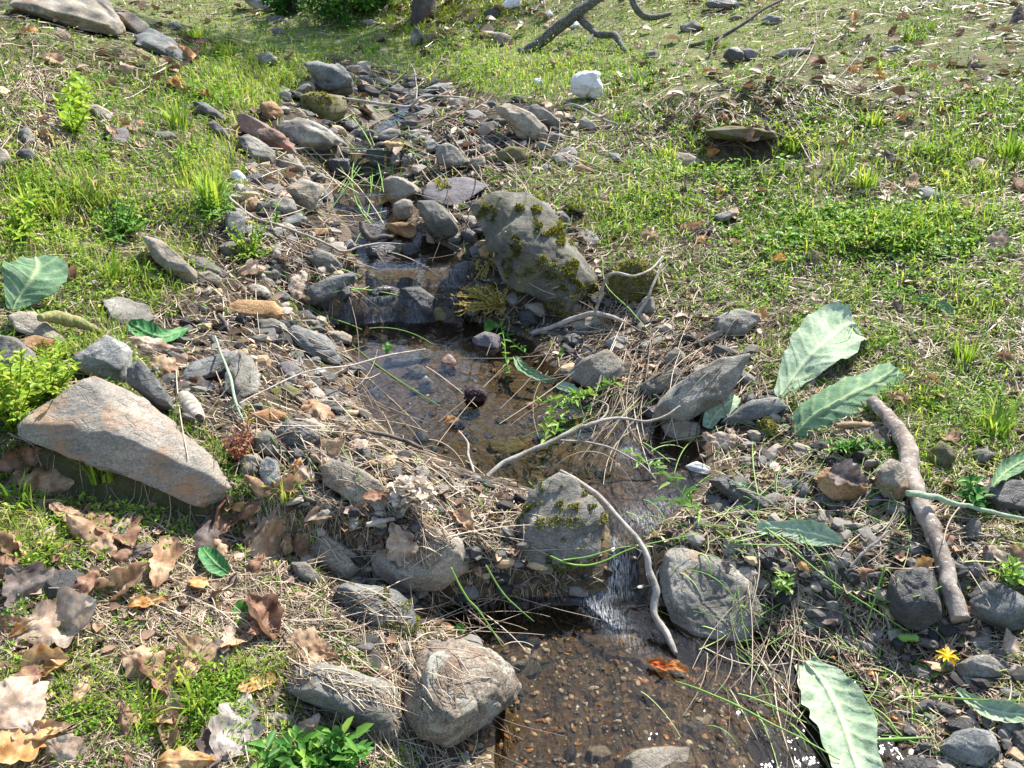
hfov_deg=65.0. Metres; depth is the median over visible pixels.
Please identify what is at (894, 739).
plant stem
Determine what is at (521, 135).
rock
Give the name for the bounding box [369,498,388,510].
rock
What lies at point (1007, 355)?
fallen leaf
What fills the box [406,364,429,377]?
rock
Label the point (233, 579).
fallen leaf
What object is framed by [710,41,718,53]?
fallen leaf
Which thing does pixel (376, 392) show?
rock
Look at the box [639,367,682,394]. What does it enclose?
stone slab
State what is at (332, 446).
fallen leaf
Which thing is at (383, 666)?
fallen leaf
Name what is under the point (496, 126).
stone slab
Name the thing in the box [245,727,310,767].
weed
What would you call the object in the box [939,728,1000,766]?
boulder
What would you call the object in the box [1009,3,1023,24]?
fallen leaf
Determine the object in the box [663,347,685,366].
rock
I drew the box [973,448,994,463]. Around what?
rock
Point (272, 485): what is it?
fallen leaf
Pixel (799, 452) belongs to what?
fallen leaf
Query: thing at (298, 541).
fallen leaf
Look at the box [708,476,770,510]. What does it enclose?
stone slab
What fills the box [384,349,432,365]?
rock
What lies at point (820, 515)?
rock
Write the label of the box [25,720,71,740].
fallen leaf
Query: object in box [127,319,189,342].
weed leaf
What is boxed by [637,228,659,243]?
fallen leaf
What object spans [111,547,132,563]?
fallen leaf
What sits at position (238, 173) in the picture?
rock
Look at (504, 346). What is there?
sprig
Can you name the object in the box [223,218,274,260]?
weed
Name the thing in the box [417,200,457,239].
boulder
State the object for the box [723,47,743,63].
rock
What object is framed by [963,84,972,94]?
fallen leaf
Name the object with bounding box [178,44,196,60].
fallen leaf
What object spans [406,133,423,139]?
rock
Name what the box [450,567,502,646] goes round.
plant stem
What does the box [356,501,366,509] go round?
fallen leaf
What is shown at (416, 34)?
rock
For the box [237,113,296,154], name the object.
stone slab
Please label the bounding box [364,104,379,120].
rock
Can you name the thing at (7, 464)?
fallen leaf
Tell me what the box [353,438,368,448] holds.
fallen leaf
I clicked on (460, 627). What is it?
green leaf
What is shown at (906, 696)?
cut grass
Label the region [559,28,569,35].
fallen leaf
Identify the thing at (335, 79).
boulder
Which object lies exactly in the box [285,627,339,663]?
fallen leaf
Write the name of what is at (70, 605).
fallen leaf
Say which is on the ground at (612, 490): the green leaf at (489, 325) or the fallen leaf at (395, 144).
the fallen leaf at (395, 144)
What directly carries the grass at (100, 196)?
on the ground at (612, 490)
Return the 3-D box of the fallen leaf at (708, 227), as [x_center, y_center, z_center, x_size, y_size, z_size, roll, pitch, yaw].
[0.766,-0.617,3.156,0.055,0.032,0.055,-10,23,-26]
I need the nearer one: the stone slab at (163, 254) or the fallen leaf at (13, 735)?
the fallen leaf at (13, 735)
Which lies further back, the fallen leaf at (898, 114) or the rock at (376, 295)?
the fallen leaf at (898, 114)
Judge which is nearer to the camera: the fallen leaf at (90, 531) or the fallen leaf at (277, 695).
the fallen leaf at (277, 695)
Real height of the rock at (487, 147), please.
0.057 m
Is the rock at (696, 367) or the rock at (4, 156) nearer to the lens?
the rock at (696, 367)
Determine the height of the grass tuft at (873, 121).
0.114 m
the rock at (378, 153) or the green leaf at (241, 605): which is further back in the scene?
the rock at (378, 153)
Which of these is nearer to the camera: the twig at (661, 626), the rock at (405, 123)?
the twig at (661, 626)
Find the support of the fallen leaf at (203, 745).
on the ground at (612, 490)
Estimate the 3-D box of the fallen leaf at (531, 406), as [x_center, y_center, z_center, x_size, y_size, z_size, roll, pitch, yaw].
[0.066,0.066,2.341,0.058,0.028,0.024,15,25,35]
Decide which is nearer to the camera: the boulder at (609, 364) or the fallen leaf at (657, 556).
the fallen leaf at (657, 556)
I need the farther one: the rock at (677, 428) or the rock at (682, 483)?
the rock at (677, 428)
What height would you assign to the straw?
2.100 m
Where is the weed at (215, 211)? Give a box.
[192,178,237,218]
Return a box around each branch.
[518,0,627,54]
[530,256,663,334]
[629,0,671,20]
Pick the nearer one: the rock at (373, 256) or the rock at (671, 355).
the rock at (671, 355)
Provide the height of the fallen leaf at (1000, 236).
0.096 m
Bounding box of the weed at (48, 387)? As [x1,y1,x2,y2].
[18,343,81,398]
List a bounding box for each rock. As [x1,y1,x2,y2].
[0,147,12,168]
[0,335,39,373]
[18,148,37,162]
[19,127,34,145]
[20,335,55,357]
[72,335,132,385]
[87,104,112,122]
[105,128,129,144]
[169,22,181,29]
[192,30,210,41]
[198,271,221,284]
[207,120,227,137]
[224,211,246,239]
[224,351,259,397]
[227,299,282,318]
[230,170,245,183]
[232,208,247,215]
[238,134,275,163]
[239,453,262,477]
[242,197,257,210]
[245,224,257,236]
[246,173,262,184]
[248,284,271,298]
[250,408,287,425]
[252,430,278,455]
[253,249,263,263]
[255,319,287,332]
[258,51,276,64]
[259,101,283,119]
[259,456,280,483]
[260,183,274,189]
[262,265,281,279]
[264,277,274,287]
[265,197,296,214]
[265,328,275,343]
[266,15,287,21]
[270,384,302,401]
[271,27,285,34]
[271,227,285,238]
[274,290,289,301]
[274,420,320,446]
[275,159,305,171]
[277,90,290,101]
[277,361,302,378]
[278,382,292,386]
[280,106,289,113]
[281,222,295,235]
[282,213,306,225]
[287,235,296,242]
[289,454,315,465]
[291,157,307,175]
[291,562,321,583]
[293,257,305,263]
[293,398,304,407]
[294,145,302,152]
[294,357,303,366]
[298,310,316,319]
[299,380,319,389]
[303,248,342,273]
[304,418,330,433]
[306,272,357,305]
[312,535,359,579]
[313,228,327,234]
[315,367,325,374]
[316,371,336,383]
[319,459,385,504]
[320,401,334,405]
[322,188,330,201]
[326,158,350,178]
[329,396,339,402]
[329,406,345,415]
[330,331,351,343]
[331,319,338,325]
[338,286,351,299]
[339,453,359,467]
[342,120,357,130]
[342,353,353,362]
[343,239,356,248]
[343,402,356,408]
[347,366,363,374]
[348,446,370,452]
[349,436,366,442]
[350,108,361,115]
[350,129,361,138]
[350,340,368,350]
[355,138,369,146]
[358,177,369,187]
[360,129,377,142]
[362,20,379,25]
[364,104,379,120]
[365,148,383,167]
[366,244,396,263]
[368,285,399,303]
[368,384,384,397]
[369,98,379,108]
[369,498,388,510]
[370,453,381,460]
[371,136,378,142]
[373,32,385,41]
[373,77,393,86]
[376,168,391,176]
[378,128,402,139]
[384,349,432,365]
[385,222,417,242]
[389,84,403,92]
[390,92,397,98]
[390,152,400,164]
[393,199,413,220]
[399,88,415,96]
[399,276,419,286]
[400,119,421,126]
[400,660,413,678]
[401,243,419,262]
[402,153,419,163]
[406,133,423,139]
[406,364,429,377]
[407,99,421,105]
[409,129,430,134]
[410,26,422,45]
[413,104,438,111]
[414,269,425,279]
[414,466,428,475]
[415,89,438,95]
[416,150,427,159]
[417,123,435,128]
[417,376,433,392]
[420,265,430,270]
[423,138,436,148]
[424,32,438,42]
[425,82,453,94]
[426,144,439,153]
[426,233,434,245]
[427,112,438,117]
[428,410,436,416]
[432,305,454,324]
[432,445,438,451]
[441,354,456,374]
[449,96,469,107]
[452,140,464,145]
[452,233,461,242]
[452,261,469,273]
[457,127,469,136]
[461,228,477,242]
[461,474,471,478]
[462,430,468,436]
[467,434,479,444]
[467,460,478,467]
[470,156,485,169]
[471,331,503,355]
[478,244,489,258]
[479,138,493,145]
[481,144,495,153]
[483,431,493,438]
[484,7,500,16]
[485,155,496,161]
[488,32,511,45]
[489,437,525,453]
[494,418,508,423]
[496,146,525,161]
[496,450,515,465]
[505,167,518,174]
[514,128,528,141]
[518,309,537,325]
[526,386,535,389]
[531,166,544,173]
[534,78,542,84]
[541,456,549,460]
[543,163,553,170]
[545,10,552,17]
[547,132,564,142]
[550,414,575,434]
[556,146,578,155]
[563,333,585,346]
[566,115,577,122]
[568,21,580,28]
[570,131,578,136]
[575,164,594,174]
[578,413,598,430]
[579,117,596,130]
[604,335,627,345]
[608,153,620,161]
[615,745,701,767]
[618,436,632,448]
[635,297,654,313]
[640,332,662,350]
[643,406,656,423]
[644,49,656,58]
[646,352,657,360]
[660,482,681,496]
[661,420,699,444]
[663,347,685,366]
[671,152,700,166]
[678,478,687,487]
[681,20,700,31]
[685,461,710,476]
[693,365,704,371]
[693,479,702,486]
[693,519,710,529]
[709,524,733,537]
[711,210,738,221]
[713,309,760,337]
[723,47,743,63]
[723,539,740,553]
[728,15,741,20]
[742,48,757,60]
[752,725,795,766]
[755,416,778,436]
[757,551,775,569]
[761,14,782,23]
[764,388,775,395]
[778,479,798,487]
[796,483,810,496]
[801,547,816,567]
[817,467,868,501]
[817,510,832,522]
[818,742,828,756]
[828,549,853,567]
[831,454,845,461]
[861,448,874,454]
[865,491,881,505]
[873,84,888,88]
[874,459,907,499]
[877,722,892,737]
[882,45,907,53]
[883,500,907,515]
[896,755,938,767]
[899,544,922,554]
[904,720,917,736]
[918,187,941,199]
[927,441,956,467]
[943,717,973,732]
[955,695,964,703]
[956,654,1001,677]
[962,676,979,691]
[963,157,986,170]
[963,517,981,538]
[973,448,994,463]
[1013,729,1023,751]
[1015,566,1023,579]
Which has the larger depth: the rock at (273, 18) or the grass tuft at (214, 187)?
the rock at (273, 18)
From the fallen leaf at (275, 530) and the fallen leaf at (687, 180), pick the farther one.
the fallen leaf at (687, 180)
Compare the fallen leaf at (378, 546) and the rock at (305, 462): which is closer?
the fallen leaf at (378, 546)
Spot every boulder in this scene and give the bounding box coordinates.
[17,376,231,507]
[244,0,273,12]
[276,117,342,151]
[285,662,405,742]
[286,178,323,210]
[299,89,346,120]
[304,61,353,95]
[370,516,469,591]
[383,176,421,204]
[404,639,521,747]
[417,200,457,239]
[435,143,468,168]
[470,191,598,317]
[494,103,547,140]
[501,0,521,7]
[519,472,609,574]
[523,104,561,127]
[570,70,602,99]
[570,349,624,388]
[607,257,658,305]
[653,353,749,422]
[660,547,763,650]
[705,0,738,10]
[886,566,943,630]
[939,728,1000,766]
[966,581,1023,630]
[983,480,1023,511]
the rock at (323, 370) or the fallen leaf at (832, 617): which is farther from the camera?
the rock at (323, 370)
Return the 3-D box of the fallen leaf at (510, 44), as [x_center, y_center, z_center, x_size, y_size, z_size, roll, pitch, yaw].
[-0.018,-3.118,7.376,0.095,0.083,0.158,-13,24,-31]
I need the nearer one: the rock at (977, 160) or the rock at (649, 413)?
the rock at (649, 413)
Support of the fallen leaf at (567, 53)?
on the ground at (612, 490)
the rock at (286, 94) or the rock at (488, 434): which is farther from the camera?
the rock at (286, 94)
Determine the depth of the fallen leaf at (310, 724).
1.29 m
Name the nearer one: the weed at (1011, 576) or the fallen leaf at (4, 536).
the fallen leaf at (4, 536)
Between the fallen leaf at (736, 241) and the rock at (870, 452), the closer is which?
the rock at (870, 452)
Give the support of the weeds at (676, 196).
on the ground at (612, 490)
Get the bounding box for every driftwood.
[38,152,70,181]
[358,221,393,242]
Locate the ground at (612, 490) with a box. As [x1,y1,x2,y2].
[0,0,1023,767]
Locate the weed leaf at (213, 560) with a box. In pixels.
[198,546,230,576]
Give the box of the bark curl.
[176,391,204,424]
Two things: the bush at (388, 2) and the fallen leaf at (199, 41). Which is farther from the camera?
the bush at (388, 2)
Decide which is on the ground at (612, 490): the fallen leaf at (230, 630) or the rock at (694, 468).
the rock at (694, 468)
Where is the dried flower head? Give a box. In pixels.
[384,473,436,514]
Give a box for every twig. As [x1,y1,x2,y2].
[217,313,229,331]
[225,196,406,252]
[238,348,424,403]
[342,62,459,113]
[342,427,432,453]
[458,430,474,471]
[486,399,680,492]
[555,103,623,124]
[559,469,677,654]
[634,263,664,319]
[688,0,782,62]
[849,530,889,567]
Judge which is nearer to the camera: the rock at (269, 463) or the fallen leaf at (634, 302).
the rock at (269, 463)
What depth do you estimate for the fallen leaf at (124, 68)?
4.39 m
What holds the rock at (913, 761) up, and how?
on the ground at (612, 490)
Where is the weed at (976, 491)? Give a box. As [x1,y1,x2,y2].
[953,474,995,507]
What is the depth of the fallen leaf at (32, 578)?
1.38 m
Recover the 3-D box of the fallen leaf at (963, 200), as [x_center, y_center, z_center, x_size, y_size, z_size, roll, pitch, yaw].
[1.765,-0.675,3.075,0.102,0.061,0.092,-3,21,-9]
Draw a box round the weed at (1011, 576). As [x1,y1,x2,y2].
[987,554,1023,586]
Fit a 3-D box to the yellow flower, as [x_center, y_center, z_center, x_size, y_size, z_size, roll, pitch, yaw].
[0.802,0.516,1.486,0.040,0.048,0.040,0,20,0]
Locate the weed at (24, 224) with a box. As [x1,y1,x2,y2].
[0,182,45,243]
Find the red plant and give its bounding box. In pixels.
[222,424,258,462]
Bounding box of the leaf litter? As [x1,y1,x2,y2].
[0,0,1023,767]
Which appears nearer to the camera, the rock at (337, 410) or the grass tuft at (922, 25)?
the rock at (337, 410)
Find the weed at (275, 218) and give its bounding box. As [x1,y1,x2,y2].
[271,202,280,222]
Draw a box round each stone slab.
[6,311,65,341]
[9,0,125,35]
[42,569,90,598]
[102,297,153,324]
[116,12,148,34]
[126,359,173,410]
[134,28,192,61]
[142,236,196,282]
[151,131,176,138]
[180,351,236,379]
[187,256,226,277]
[193,101,225,121]
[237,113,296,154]
[288,325,343,364]
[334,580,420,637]
[357,170,375,178]
[401,286,437,315]
[422,177,487,205]
[479,121,500,129]
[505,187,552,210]
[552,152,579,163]
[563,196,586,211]
[570,316,611,330]
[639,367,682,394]
[705,126,775,141]
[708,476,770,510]
[720,397,786,424]
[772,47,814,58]
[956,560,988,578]
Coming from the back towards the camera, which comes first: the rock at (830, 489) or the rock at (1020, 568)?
the rock at (830, 489)
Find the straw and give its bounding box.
[0,0,1023,767]
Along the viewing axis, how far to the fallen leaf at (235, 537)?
1.63 m
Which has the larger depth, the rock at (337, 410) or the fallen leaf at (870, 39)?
the fallen leaf at (870, 39)
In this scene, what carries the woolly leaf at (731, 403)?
on the ground at (612, 490)
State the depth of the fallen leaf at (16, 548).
1.42 m
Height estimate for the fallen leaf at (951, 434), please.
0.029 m
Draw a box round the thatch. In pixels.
[0,0,1023,767]
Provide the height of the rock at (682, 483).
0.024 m
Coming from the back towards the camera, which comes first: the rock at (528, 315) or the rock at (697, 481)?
the rock at (528, 315)
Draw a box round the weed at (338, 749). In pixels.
[268,716,374,767]
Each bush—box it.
[261,0,312,15]
[295,0,385,31]
[357,0,394,5]
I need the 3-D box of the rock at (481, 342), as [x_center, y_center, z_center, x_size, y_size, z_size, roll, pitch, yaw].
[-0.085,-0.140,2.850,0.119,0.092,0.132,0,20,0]
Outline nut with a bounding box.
[464,384,487,408]
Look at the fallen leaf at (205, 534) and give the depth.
1.60 m
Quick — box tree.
[409,0,437,24]
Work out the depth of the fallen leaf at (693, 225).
3.16 m
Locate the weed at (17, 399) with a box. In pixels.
[0,348,43,431]
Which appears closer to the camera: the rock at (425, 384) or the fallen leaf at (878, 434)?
the fallen leaf at (878, 434)
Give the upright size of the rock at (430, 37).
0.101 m
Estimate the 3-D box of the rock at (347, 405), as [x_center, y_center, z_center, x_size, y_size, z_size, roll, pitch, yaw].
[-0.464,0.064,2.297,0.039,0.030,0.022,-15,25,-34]
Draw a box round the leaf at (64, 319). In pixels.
[37,310,100,333]
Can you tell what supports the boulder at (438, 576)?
on the ground at (612, 490)
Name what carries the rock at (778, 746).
on the ground at (612, 490)
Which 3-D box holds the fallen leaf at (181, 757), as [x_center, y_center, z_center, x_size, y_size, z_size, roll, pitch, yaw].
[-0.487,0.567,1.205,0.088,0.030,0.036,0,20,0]
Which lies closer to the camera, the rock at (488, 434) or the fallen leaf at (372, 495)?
the fallen leaf at (372, 495)
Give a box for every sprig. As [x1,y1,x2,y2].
[244,402,254,425]
[451,282,511,315]
[475,253,496,280]
[498,319,526,372]
[534,376,622,442]
[620,447,701,522]
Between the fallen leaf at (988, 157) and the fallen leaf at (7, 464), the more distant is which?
the fallen leaf at (988, 157)
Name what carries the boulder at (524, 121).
on the ground at (612, 490)
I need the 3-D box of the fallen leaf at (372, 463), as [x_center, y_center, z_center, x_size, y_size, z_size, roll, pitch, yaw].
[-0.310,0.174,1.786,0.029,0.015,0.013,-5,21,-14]
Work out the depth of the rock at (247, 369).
1.99 m
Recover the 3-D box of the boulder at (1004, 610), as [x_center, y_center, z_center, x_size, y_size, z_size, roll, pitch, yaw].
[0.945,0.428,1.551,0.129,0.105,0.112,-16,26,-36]
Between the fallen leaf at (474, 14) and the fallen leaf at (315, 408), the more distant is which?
the fallen leaf at (474, 14)
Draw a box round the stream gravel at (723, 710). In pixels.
[335,100,940,767]
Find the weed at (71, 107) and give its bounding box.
[52,70,94,135]
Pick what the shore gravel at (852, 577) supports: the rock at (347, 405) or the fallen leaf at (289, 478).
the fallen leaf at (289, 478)
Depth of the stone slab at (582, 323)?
2.79 m
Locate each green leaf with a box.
[232,600,248,615]
[382,342,392,352]
[454,622,465,634]
[484,318,499,331]
[556,346,563,357]
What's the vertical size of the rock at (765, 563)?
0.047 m
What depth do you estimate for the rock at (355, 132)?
5.18 m
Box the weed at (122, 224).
[93,195,154,242]
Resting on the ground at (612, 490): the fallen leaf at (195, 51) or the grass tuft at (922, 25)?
the grass tuft at (922, 25)
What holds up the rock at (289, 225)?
on the ground at (612, 490)
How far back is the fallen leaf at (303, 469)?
1.71 m
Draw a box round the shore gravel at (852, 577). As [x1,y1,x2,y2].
[132,61,1023,767]
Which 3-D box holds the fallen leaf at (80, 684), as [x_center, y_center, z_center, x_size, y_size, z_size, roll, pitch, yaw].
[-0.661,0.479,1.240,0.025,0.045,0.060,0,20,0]
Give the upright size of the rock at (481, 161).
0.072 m
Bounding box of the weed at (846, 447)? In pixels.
[819,434,885,453]
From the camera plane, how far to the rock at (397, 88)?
6.34 m
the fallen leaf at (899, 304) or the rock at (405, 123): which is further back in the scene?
the rock at (405, 123)
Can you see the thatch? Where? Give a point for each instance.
(182, 592)
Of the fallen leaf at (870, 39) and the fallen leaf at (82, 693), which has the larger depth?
the fallen leaf at (870, 39)
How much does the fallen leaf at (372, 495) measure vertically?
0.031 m
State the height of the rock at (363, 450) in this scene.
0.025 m
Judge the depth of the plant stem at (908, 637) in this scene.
1.55 m
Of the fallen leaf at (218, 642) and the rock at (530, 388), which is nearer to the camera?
the fallen leaf at (218, 642)
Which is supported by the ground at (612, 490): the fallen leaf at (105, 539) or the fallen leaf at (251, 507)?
the fallen leaf at (105, 539)
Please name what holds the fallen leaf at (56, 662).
on the ground at (612, 490)
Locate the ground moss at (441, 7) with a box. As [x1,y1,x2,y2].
[366,0,547,36]
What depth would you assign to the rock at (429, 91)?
6.25 m
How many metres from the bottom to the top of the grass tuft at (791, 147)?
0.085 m
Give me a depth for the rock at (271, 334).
2.53 m
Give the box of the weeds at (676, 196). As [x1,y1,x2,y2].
[0,0,1023,767]
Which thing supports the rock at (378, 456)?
on the ground at (612, 490)
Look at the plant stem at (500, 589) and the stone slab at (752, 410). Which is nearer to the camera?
the plant stem at (500, 589)
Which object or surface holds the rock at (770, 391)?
on the ground at (612, 490)
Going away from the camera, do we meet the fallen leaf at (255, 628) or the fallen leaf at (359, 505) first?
the fallen leaf at (255, 628)
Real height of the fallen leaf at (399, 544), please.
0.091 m
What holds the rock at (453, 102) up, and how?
on the ground at (612, 490)
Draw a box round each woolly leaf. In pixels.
[1,254,67,311]
[513,356,557,382]
[556,382,580,392]
[703,392,740,428]
[729,481,765,495]
[757,519,842,546]
[773,302,868,399]
[790,363,903,438]
[794,656,883,767]
[915,293,956,317]
[955,687,1023,723]
[990,452,1023,487]
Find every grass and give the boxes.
[0,0,1023,767]
[226,60,1023,767]
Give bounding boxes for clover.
[635,150,1019,265]
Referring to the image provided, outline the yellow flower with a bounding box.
[935,647,959,671]
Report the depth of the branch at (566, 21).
6.95 m
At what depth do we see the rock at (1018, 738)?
1.32 m
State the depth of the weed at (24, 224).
2.60 m
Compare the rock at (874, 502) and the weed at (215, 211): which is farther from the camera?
the weed at (215, 211)
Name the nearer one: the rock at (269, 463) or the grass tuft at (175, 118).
the rock at (269, 463)
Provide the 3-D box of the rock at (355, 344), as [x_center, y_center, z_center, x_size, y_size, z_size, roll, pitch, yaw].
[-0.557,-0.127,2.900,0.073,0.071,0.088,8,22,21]
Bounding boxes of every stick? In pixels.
[366,517,394,526]
[835,420,882,428]
[866,396,970,623]
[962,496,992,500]
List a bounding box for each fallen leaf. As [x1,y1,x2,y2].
[0,446,41,471]
[0,531,23,556]
[0,554,26,577]
[0,615,22,635]
[0,676,48,732]
[0,715,56,764]
[1,539,18,553]
[2,470,25,489]
[2,562,54,607]
[5,661,18,668]
[7,550,27,557]
[8,586,96,647]
[8,618,32,636]
[10,731,16,739]
[11,643,69,676]
[12,650,25,658]
[12,659,43,684]
[18,466,73,496]
[21,26,37,34]
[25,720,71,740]
[31,525,56,546]
[31,726,59,736]
[36,658,69,675]
[40,672,55,689]
[42,692,56,704]
[45,50,65,64]
[45,733,85,767]
[49,501,83,521]
[51,542,72,561]
[54,27,73,39]
[55,289,63,303]
[64,258,79,283]
[65,513,102,544]
[67,683,88,711]
[70,670,90,715]
[73,570,100,593]
[86,510,114,526]
[90,531,116,561]
[92,280,104,286]
[93,562,149,605]
[95,515,142,545]
[105,77,120,91]
[106,124,117,135]
[111,512,133,533]
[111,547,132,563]
[111,698,139,724]
[115,703,134,740]
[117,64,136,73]
[120,644,165,686]
[122,544,152,562]
[124,116,140,131]
[124,750,131,767]
[127,336,178,352]
[128,593,170,607]
[130,48,141,56]
[137,646,180,694]
[144,704,188,723]
[147,354,178,376]
[148,536,183,586]
[157,746,220,767]
[158,714,178,749]
[163,56,180,66]
[165,687,182,727]
[166,45,182,50]
[167,75,180,89]
[176,633,219,671]
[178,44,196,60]
[178,375,198,385]
[178,660,203,683]
[181,81,189,89]
[185,48,198,62]
[188,38,203,46]
[189,572,208,587]
[190,510,222,553]
[195,727,230,767]
[196,87,209,97]
[196,376,217,392]
[208,692,265,760]
[212,496,240,534]
[212,637,230,670]
[214,539,228,557]
[220,621,258,646]
[220,625,235,652]
[222,533,258,544]
[226,493,232,503]
[227,572,238,589]
[228,501,260,514]
[233,124,241,133]
[235,258,265,275]
[237,498,260,519]
[237,672,277,692]
[241,526,275,547]
[241,552,264,584]
[242,521,255,535]
[244,475,269,496]
[246,594,282,639]
[247,517,285,564]
[247,599,287,637]
[249,516,261,523]
[253,515,282,533]
[263,481,280,493]
[265,502,280,531]
[267,688,284,705]
[268,712,293,727]
[277,473,304,491]
[280,531,292,561]
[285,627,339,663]
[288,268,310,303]
[289,457,301,474]
[291,530,308,557]
[293,464,314,483]
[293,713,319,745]
[299,398,335,420]
[304,505,331,521]
[306,437,345,457]
[310,454,328,464]
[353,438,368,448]
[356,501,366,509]
[359,158,372,163]
[362,490,387,500]
[366,460,378,466]
[371,540,383,548]
[378,663,392,676]
[384,141,403,147]
[386,522,418,565]
[445,415,458,422]
[453,508,473,530]
[462,12,476,22]
[493,491,510,501]
[505,40,514,48]
[525,402,541,410]
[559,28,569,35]
[563,48,571,58]
[601,377,621,387]
[628,300,639,305]
[633,40,641,47]
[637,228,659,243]
[639,313,649,321]
[643,199,658,214]
[648,658,688,671]
[651,550,666,563]
[677,221,703,233]
[684,173,696,188]
[689,134,697,142]
[694,234,707,242]
[700,146,719,157]
[700,222,714,231]
[702,67,719,72]
[702,431,737,452]
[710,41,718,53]
[714,186,723,200]
[719,560,731,573]
[720,113,729,121]
[728,207,740,218]
[730,238,742,247]
[739,126,754,140]
[753,238,765,246]
[753,305,767,321]
[765,124,770,131]
[772,252,786,260]
[793,448,807,459]
[797,561,809,581]
[802,379,815,387]
[803,388,814,394]
[808,54,823,64]
[808,249,820,267]
[813,378,834,393]
[818,610,838,623]
[829,459,870,485]
[830,609,846,627]
[840,596,851,603]
[845,64,857,73]
[850,10,858,21]
[853,84,865,94]
[853,420,879,435]
[855,567,874,580]
[858,34,872,44]
[867,426,890,452]
[870,65,887,79]
[882,149,896,167]
[885,390,910,405]
[888,23,897,35]
[889,181,897,190]
[889,301,905,310]
[893,111,907,119]
[898,95,909,100]
[904,172,919,194]
[912,372,930,382]
[915,555,933,568]
[921,122,930,130]
[925,373,943,388]
[934,147,952,160]
[936,427,963,441]
[941,92,951,102]
[942,530,954,547]
[953,28,964,34]
[954,624,980,636]
[958,198,988,216]
[962,14,974,20]
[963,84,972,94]
[967,60,978,72]
[971,54,977,61]
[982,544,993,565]
[984,227,1010,251]
[985,155,1004,165]
[988,20,997,27]
[989,544,1006,561]
[996,350,1016,363]
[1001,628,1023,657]
[1007,544,1023,562]
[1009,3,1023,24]
[1012,171,1023,189]
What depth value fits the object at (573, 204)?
3.40 m
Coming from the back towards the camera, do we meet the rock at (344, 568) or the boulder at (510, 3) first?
the boulder at (510, 3)
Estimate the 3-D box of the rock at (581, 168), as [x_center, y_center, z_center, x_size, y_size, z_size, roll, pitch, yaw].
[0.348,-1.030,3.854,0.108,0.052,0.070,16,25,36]
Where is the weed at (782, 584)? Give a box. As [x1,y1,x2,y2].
[772,567,794,594]
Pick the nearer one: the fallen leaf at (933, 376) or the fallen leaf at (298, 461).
the fallen leaf at (298, 461)
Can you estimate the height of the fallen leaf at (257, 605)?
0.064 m
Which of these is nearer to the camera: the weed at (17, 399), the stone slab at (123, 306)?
the weed at (17, 399)
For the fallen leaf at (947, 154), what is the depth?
3.55 m
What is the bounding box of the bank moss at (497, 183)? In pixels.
[109,95,818,487]
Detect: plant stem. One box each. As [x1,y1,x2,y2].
[214,336,242,419]
[352,345,439,405]
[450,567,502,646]
[486,565,532,620]
[547,451,637,492]
[550,533,699,565]
[563,545,649,560]
[602,260,649,331]
[675,680,839,760]
[739,505,906,630]
[865,565,885,634]
[877,737,929,741]
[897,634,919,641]
[905,490,1023,520]
[929,695,1023,701]
[942,499,965,544]
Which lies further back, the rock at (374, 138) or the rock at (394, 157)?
the rock at (374, 138)
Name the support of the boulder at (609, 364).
on the ground at (612, 490)
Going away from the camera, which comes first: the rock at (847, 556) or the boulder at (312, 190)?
the rock at (847, 556)
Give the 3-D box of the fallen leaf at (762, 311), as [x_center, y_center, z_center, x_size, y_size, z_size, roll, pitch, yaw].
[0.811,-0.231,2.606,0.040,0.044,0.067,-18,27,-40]
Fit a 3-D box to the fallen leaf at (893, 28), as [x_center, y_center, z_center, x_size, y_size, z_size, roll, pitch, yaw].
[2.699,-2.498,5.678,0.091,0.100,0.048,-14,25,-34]
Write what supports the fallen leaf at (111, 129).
on the rock at (123, 133)
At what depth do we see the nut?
2.38 m
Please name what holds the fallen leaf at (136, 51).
on the ground at (612, 490)
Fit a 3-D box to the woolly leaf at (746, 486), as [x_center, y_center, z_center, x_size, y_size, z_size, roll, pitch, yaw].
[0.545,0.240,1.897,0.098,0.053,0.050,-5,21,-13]
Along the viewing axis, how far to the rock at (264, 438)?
1.73 m
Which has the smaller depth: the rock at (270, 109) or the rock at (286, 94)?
the rock at (270, 109)
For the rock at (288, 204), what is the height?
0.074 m
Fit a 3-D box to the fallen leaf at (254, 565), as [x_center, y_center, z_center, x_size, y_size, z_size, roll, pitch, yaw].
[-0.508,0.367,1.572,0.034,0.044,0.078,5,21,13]
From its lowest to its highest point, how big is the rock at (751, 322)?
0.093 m
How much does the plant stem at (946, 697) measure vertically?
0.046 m
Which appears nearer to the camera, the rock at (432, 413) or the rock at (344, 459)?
the rock at (344, 459)
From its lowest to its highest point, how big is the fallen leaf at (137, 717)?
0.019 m
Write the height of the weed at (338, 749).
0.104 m
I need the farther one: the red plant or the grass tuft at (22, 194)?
the grass tuft at (22, 194)
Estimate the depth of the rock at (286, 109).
4.79 m
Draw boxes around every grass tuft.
[0,465,41,510]
[2,174,60,215]
[34,188,75,222]
[55,452,113,484]
[80,244,141,282]
[112,681,184,730]
[151,92,204,129]
[162,664,228,728]
[174,157,245,210]
[185,17,219,38]
[212,37,240,55]
[261,467,320,502]
[262,42,284,52]
[360,43,379,52]
[613,105,633,120]
[652,138,689,161]
[694,34,728,50]
[777,134,807,151]
[845,162,884,188]
[854,104,886,125]
[873,57,897,67]
[896,21,930,39]
[909,16,937,29]
[937,326,991,364]
[952,377,1023,439]
[971,126,1023,158]

